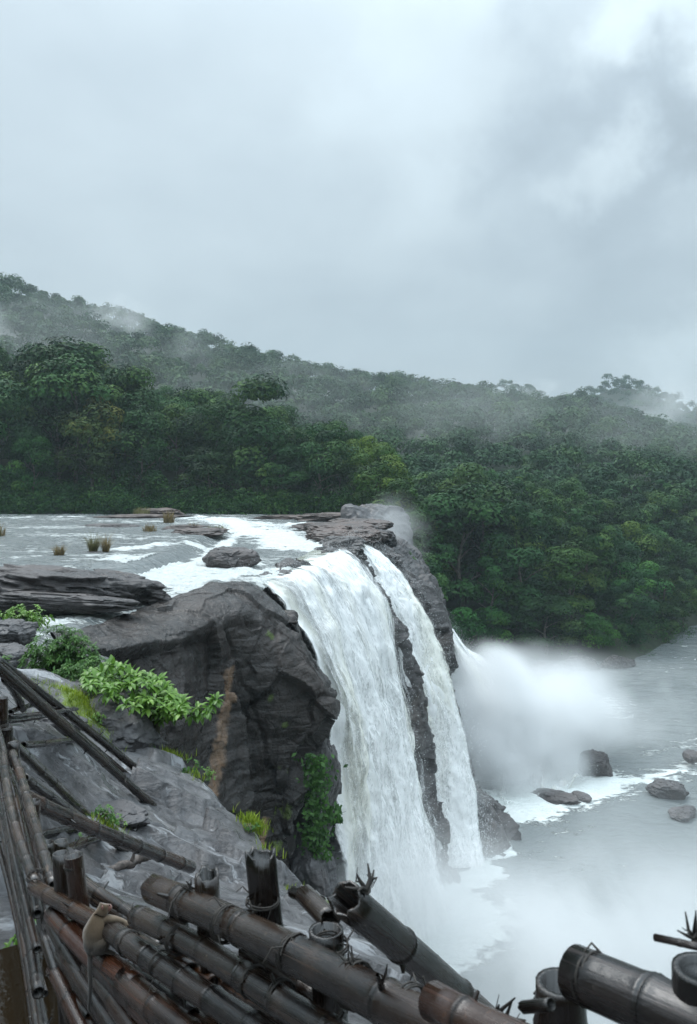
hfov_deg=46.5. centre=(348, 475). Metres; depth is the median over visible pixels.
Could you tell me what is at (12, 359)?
forest tree
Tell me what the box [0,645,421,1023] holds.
rock slab
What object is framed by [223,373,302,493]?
forest tree
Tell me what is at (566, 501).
forest tree
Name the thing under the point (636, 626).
forest tree
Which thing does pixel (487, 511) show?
forest tree
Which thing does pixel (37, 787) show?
bamboo pole
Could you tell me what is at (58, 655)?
fern bush
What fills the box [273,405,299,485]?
forest tree
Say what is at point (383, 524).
brink rock
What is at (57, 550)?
grass tuft
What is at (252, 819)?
moss grass
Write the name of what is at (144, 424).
forest tree
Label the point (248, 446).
forest tree
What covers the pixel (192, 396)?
forest tree
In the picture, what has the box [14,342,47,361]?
forest tree
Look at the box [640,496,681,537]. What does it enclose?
forest tree
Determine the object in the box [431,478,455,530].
forest tree
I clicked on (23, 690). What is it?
bamboo pole
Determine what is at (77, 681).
boulder
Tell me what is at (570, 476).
forest tree
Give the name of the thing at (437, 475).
forest tree
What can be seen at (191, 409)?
forest tree
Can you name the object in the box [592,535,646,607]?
forest tree
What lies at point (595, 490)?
forest tree
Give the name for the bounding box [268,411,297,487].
forest tree
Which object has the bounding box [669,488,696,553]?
forest tree
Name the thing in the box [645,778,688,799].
pool rock
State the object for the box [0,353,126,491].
forest tree
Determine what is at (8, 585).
river ledge
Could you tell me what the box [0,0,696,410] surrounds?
sky
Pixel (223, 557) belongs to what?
river boulder
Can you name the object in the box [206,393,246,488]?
forest tree
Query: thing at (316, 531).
brink rock
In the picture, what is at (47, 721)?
boulder
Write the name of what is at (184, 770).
weed
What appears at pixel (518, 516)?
forest tree
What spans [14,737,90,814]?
bamboo pole
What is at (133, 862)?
crooked branch
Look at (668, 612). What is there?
forest tree
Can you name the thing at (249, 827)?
weed
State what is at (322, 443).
forest tree
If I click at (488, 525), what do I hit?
forest tree
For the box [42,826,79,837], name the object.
boulder
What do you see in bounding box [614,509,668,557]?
forest tree
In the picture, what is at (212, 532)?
river shelf
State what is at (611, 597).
forest tree
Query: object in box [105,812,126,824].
weed
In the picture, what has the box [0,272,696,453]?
hill forest
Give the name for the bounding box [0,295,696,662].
ground
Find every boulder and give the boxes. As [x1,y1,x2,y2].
[0,618,38,645]
[0,642,32,668]
[38,712,88,735]
[67,678,82,684]
[89,689,159,751]
[95,799,149,828]
[152,729,167,749]
[202,546,260,567]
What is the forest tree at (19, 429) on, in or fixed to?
on the ground at (526, 651)
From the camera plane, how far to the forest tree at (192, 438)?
148.34 m
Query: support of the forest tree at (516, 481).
on the ground at (526, 651)
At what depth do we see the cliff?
64.28 m
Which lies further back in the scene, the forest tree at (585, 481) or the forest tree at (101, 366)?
the forest tree at (585, 481)
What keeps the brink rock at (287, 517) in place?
in the river
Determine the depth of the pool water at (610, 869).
66.10 m
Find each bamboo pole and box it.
[0,656,135,769]
[0,660,128,772]
[0,663,156,805]
[1,679,26,712]
[8,703,32,713]
[8,706,78,723]
[8,709,62,724]
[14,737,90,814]
[21,737,74,747]
[25,774,129,851]
[30,791,195,873]
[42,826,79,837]
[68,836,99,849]
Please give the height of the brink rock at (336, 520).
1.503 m
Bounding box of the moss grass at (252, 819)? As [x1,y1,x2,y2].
[22,673,303,889]
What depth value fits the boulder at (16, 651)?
18.79 m
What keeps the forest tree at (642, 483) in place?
on the ground at (526, 651)
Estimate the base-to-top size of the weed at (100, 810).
0.225 m
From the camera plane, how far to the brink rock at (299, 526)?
91.03 m
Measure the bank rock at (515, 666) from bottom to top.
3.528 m
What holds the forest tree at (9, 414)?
on the ground at (526, 651)
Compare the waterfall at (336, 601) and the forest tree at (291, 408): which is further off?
the forest tree at (291, 408)
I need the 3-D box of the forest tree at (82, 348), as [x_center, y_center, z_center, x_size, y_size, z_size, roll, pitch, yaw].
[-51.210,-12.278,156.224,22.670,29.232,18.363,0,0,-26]
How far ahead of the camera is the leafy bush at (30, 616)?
22.93 m
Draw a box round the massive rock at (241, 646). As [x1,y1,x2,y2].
[50,581,340,870]
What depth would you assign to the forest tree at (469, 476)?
146.94 m
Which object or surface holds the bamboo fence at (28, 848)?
on the rock slab at (190, 818)
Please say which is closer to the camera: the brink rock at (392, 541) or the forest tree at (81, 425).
the brink rock at (392, 541)
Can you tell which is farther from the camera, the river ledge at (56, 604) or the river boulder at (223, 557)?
the river boulder at (223, 557)
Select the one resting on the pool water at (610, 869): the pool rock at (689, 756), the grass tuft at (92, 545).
the pool rock at (689, 756)
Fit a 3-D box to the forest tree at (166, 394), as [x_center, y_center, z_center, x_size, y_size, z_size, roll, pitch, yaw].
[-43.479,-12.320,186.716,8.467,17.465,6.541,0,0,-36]
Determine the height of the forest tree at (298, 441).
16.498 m
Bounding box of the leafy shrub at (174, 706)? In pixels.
[79,655,223,736]
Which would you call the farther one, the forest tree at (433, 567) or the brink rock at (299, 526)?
the forest tree at (433, 567)
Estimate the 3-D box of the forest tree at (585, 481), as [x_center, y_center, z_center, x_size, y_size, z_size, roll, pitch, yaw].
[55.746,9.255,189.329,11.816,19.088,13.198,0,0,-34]
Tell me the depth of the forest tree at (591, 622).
132.21 m
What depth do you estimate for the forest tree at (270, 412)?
155.01 m
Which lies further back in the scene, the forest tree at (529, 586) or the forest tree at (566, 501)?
the forest tree at (566, 501)
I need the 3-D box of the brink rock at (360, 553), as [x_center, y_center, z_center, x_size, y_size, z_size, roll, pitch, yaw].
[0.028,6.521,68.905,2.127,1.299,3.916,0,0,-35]
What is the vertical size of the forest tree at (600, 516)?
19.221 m
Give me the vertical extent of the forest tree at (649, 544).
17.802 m
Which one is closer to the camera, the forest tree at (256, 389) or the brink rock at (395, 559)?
the brink rock at (395, 559)
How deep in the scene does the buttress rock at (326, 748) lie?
41.54 m
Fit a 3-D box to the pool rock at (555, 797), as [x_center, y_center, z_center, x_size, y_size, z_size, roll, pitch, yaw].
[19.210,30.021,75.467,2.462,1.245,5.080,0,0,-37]
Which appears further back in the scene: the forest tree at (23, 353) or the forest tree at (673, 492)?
the forest tree at (673, 492)
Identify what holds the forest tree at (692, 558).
on the ground at (526, 651)
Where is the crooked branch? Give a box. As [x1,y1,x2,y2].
[107,853,151,871]
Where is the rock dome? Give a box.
[340,504,413,544]
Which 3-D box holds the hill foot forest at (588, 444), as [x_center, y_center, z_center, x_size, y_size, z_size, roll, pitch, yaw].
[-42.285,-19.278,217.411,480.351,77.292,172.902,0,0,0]
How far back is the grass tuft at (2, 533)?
73.67 m
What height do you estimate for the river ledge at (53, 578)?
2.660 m
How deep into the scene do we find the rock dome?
101.49 m
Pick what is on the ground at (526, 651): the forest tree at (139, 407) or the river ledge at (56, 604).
the forest tree at (139, 407)
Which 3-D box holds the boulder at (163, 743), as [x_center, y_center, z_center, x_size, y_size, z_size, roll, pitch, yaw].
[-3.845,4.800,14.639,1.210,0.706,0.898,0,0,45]
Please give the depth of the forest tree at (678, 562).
188.88 m
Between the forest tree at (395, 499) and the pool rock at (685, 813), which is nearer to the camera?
the pool rock at (685, 813)
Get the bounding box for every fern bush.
[17,623,102,677]
[52,654,120,681]
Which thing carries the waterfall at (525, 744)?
on the cliff
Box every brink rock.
[254,515,299,519]
[289,522,335,529]
[292,512,340,521]
[302,521,392,542]
[319,536,365,545]
[328,518,348,522]
[345,518,393,529]
[345,528,382,539]
[347,546,367,559]
[380,529,397,545]
[383,553,402,567]
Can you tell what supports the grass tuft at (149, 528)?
on the river
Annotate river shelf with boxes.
[82,523,142,526]
[93,514,191,517]
[143,508,186,514]
[161,524,208,528]
[171,528,228,536]
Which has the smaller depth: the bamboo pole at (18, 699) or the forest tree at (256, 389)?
the bamboo pole at (18, 699)
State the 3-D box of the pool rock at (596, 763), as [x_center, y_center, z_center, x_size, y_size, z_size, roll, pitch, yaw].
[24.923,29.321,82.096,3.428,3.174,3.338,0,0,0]
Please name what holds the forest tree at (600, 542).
on the ground at (526, 651)
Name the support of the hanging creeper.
hanging from the massive rock at (241, 646)
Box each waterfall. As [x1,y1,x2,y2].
[228,536,480,942]
[343,527,504,884]
[449,612,598,805]
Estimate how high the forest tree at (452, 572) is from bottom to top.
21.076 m
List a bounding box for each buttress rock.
[289,842,337,896]
[297,737,341,840]
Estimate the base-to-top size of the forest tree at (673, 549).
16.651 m
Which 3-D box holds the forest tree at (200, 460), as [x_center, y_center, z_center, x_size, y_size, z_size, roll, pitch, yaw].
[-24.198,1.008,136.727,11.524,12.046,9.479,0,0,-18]
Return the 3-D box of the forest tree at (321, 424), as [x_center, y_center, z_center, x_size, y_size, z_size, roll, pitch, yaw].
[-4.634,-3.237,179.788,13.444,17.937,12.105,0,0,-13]
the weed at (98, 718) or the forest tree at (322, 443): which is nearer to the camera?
the weed at (98, 718)
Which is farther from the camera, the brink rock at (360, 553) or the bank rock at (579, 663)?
the bank rock at (579, 663)
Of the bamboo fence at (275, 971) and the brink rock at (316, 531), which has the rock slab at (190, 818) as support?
the bamboo fence at (275, 971)
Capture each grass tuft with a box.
[0,525,7,535]
[50,544,65,554]
[84,530,106,551]
[96,531,115,551]
[133,505,149,513]
[142,522,156,531]
[161,510,175,522]
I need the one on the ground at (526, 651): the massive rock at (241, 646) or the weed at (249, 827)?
the massive rock at (241, 646)
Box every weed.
[2,919,36,948]
[90,804,119,824]
[92,712,105,723]
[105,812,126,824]
[182,758,204,774]
[203,767,216,780]
[242,822,260,833]
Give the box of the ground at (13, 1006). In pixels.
[0,945,58,1023]
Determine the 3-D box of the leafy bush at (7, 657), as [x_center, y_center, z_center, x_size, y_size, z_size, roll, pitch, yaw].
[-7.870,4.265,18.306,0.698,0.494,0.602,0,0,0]
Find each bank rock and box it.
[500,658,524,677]
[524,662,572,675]
[563,655,601,670]
[599,655,635,668]
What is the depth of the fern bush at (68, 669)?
17.02 m
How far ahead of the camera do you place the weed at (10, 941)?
5.05 m
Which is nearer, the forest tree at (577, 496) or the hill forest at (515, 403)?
the forest tree at (577, 496)
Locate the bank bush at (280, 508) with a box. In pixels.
[259,502,289,514]
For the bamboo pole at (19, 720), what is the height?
0.560 m
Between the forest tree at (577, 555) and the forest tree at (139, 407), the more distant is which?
the forest tree at (139, 407)
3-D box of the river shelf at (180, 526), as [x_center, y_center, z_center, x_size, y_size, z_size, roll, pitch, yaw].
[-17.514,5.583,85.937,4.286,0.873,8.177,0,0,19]
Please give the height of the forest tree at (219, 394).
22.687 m
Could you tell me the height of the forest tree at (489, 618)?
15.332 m
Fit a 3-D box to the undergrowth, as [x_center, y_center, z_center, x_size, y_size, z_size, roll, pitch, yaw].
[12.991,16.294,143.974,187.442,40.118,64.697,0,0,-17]
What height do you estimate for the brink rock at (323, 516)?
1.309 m
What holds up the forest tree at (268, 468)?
on the ground at (526, 651)
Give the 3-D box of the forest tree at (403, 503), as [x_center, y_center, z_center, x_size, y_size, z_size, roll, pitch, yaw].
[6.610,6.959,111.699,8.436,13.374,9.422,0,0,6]
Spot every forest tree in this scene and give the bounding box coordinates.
[0,346,30,463]
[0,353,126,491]
[0,371,40,459]
[1,420,43,494]
[4,430,57,492]
[7,354,19,366]
[7,358,39,430]
[10,344,95,485]
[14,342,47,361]
[14,343,77,461]
[26,335,129,477]
[51,395,128,502]
[74,368,145,487]
[91,362,117,414]
[92,363,161,494]
[103,403,168,501]
[115,390,162,477]
[130,387,173,468]
[149,396,206,490]
[150,403,212,493]
[157,385,174,399]
[169,386,219,485]
[170,447,237,501]
[185,402,242,490]
[198,388,230,485]
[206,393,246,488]
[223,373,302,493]
[228,411,269,491]
[249,406,292,487]
[255,447,311,512]
[262,404,288,474]
[267,426,320,491]
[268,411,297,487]
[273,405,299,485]
[276,420,363,503]
[280,432,323,496]
[291,429,319,485]
[308,421,344,446]
[317,424,337,489]
[319,458,366,500]
[327,429,369,488]
[329,438,363,491]
[345,435,403,490]
[349,454,415,504]
[351,441,395,505]
[372,478,426,549]
[390,496,400,505]
[401,499,456,566]
[404,470,420,498]
[404,493,468,600]
[408,468,461,495]
[410,485,449,562]
[412,482,529,618]
[422,553,449,599]
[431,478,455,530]
[435,462,529,596]
[438,466,530,529]
[447,606,509,663]
[451,491,513,570]
[460,555,517,643]
[480,499,552,628]
[501,516,550,579]
[508,477,536,508]
[509,495,532,538]
[514,488,566,576]
[514,594,587,654]
[522,481,556,532]
[530,539,597,622]
[542,476,570,497]
[542,497,583,575]
[551,478,592,516]
[557,475,613,509]
[558,480,598,546]
[559,497,625,614]
[563,473,578,483]
[572,612,621,648]
[573,498,627,578]
[576,481,619,499]
[587,496,663,579]
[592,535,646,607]
[596,560,675,614]
[598,480,645,527]
[610,576,659,644]
[612,521,667,592]
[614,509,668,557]
[618,475,651,506]
[640,490,696,567]
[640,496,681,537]
[645,557,686,631]
[647,520,686,587]
[649,479,671,504]
[655,568,696,605]
[659,476,688,511]
[659,576,696,628]
[662,520,695,580]
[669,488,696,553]
[684,547,696,597]
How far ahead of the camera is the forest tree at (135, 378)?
143.11 m
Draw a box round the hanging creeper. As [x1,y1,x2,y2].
[292,752,347,862]
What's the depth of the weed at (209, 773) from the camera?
13.57 m
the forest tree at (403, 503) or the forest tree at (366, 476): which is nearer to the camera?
the forest tree at (403, 503)
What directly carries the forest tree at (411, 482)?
on the ground at (526, 651)
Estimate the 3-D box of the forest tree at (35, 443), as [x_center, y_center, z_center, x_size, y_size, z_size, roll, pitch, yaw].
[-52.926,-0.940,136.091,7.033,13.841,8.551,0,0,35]
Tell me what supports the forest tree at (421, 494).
on the ground at (526, 651)
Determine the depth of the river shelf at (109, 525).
87.44 m
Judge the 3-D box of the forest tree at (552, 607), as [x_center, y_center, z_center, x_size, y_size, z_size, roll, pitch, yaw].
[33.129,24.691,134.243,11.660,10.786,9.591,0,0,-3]
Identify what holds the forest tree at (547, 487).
on the ground at (526, 651)
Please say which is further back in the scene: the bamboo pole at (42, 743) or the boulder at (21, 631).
the boulder at (21, 631)
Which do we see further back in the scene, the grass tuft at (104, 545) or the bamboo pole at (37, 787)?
the grass tuft at (104, 545)
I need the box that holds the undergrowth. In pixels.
[0,467,696,672]
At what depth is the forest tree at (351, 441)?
147.23 m
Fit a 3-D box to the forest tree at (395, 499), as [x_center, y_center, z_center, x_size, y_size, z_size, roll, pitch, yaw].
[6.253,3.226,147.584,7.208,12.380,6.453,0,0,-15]
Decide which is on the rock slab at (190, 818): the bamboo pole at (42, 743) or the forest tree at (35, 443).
the bamboo pole at (42, 743)
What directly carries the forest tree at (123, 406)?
on the ground at (526, 651)
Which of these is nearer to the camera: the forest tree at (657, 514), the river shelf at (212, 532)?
the river shelf at (212, 532)
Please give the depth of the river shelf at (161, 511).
119.52 m
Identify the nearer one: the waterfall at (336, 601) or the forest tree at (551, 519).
the waterfall at (336, 601)
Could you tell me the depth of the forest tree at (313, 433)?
160.15 m
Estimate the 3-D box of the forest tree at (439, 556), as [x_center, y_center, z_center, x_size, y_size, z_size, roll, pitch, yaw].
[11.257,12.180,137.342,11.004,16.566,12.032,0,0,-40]
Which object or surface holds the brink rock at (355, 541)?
in the river
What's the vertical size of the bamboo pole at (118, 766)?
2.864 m
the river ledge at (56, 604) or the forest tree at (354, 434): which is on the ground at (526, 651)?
the forest tree at (354, 434)
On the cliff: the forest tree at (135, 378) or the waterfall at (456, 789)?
the waterfall at (456, 789)
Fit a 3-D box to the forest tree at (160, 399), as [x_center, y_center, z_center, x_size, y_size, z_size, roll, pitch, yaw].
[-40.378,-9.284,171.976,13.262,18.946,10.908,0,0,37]
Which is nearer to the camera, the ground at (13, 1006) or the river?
the ground at (13, 1006)
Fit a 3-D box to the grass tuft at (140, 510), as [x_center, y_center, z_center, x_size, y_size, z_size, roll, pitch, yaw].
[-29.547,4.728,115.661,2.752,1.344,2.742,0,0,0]
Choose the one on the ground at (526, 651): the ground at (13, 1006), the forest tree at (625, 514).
the forest tree at (625, 514)
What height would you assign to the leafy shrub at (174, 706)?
1.714 m
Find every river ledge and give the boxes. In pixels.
[0,564,165,599]
[0,573,35,615]
[0,591,140,616]
[93,568,172,605]
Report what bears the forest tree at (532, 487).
on the ground at (526, 651)
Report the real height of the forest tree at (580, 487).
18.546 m
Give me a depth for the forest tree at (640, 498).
182.72 m
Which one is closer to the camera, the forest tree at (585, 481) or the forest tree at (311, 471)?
the forest tree at (311, 471)
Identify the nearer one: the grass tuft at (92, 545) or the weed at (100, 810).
the weed at (100, 810)
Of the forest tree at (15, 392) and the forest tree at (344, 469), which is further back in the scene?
the forest tree at (15, 392)
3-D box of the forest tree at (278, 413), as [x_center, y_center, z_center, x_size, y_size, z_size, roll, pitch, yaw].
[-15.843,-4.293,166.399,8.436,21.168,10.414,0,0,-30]
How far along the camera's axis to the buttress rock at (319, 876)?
39.27 m
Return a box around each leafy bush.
[0,604,54,630]
[2,654,12,663]
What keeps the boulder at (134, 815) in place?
on the rock slab at (190, 818)
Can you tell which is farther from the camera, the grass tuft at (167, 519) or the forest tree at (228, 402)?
the forest tree at (228, 402)
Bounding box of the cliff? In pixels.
[259,529,520,883]
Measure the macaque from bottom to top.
0.364 m
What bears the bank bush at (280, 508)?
on the undergrowth
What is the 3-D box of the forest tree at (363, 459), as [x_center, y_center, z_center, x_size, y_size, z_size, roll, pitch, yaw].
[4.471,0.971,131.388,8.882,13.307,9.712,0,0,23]
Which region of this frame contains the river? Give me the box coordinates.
[0,513,346,646]
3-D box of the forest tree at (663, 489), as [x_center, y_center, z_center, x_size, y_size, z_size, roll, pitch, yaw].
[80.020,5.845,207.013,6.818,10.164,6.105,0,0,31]
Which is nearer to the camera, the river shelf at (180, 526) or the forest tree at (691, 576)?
the river shelf at (180, 526)
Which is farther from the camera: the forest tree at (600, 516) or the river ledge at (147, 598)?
the forest tree at (600, 516)
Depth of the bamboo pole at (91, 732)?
11.33 m
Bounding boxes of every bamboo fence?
[0,696,67,1023]
[27,846,696,1023]
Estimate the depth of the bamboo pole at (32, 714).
9.99 m
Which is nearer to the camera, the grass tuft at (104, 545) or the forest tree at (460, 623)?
the grass tuft at (104, 545)
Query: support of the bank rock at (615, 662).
in the pool water at (610, 869)
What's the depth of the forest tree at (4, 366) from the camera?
153.39 m
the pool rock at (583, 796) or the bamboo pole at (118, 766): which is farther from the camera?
the pool rock at (583, 796)
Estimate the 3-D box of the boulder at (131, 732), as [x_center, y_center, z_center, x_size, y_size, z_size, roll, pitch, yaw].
[-4.185,4.555,14.543,1.376,1.268,1.656,0,0,-39]
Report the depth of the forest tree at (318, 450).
136.22 m
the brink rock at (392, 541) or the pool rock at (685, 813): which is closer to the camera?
the pool rock at (685, 813)
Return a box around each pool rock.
[530,788,580,804]
[572,790,591,802]
[577,749,612,776]
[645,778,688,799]
[667,805,696,821]
[682,749,696,763]
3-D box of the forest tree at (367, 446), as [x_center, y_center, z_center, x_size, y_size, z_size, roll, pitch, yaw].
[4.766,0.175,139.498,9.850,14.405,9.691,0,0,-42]
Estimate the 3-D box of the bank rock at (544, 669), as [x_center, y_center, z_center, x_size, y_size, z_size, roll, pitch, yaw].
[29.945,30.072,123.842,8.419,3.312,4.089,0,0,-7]
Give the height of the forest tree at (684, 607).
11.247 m
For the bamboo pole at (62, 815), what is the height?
2.083 m
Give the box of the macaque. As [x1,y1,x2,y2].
[82,902,131,1013]
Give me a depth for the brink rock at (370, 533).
75.60 m
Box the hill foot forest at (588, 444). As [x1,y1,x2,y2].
[0,345,696,542]
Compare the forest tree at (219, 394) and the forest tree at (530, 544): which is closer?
the forest tree at (530, 544)
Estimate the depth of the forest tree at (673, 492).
213.12 m
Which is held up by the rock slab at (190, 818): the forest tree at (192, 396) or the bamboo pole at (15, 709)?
the bamboo pole at (15, 709)
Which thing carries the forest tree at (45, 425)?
on the ground at (526, 651)
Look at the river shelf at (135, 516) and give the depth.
105.71 m
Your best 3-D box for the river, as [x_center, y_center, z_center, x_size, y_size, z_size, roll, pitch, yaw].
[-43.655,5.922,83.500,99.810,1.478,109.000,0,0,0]
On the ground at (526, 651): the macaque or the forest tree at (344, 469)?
the forest tree at (344, 469)
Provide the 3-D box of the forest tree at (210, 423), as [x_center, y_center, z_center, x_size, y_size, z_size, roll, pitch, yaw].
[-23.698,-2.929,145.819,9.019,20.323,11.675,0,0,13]
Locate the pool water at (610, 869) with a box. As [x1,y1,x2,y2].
[423,625,696,1023]
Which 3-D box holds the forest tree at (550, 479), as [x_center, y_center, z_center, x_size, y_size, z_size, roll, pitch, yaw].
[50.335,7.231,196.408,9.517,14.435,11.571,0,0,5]

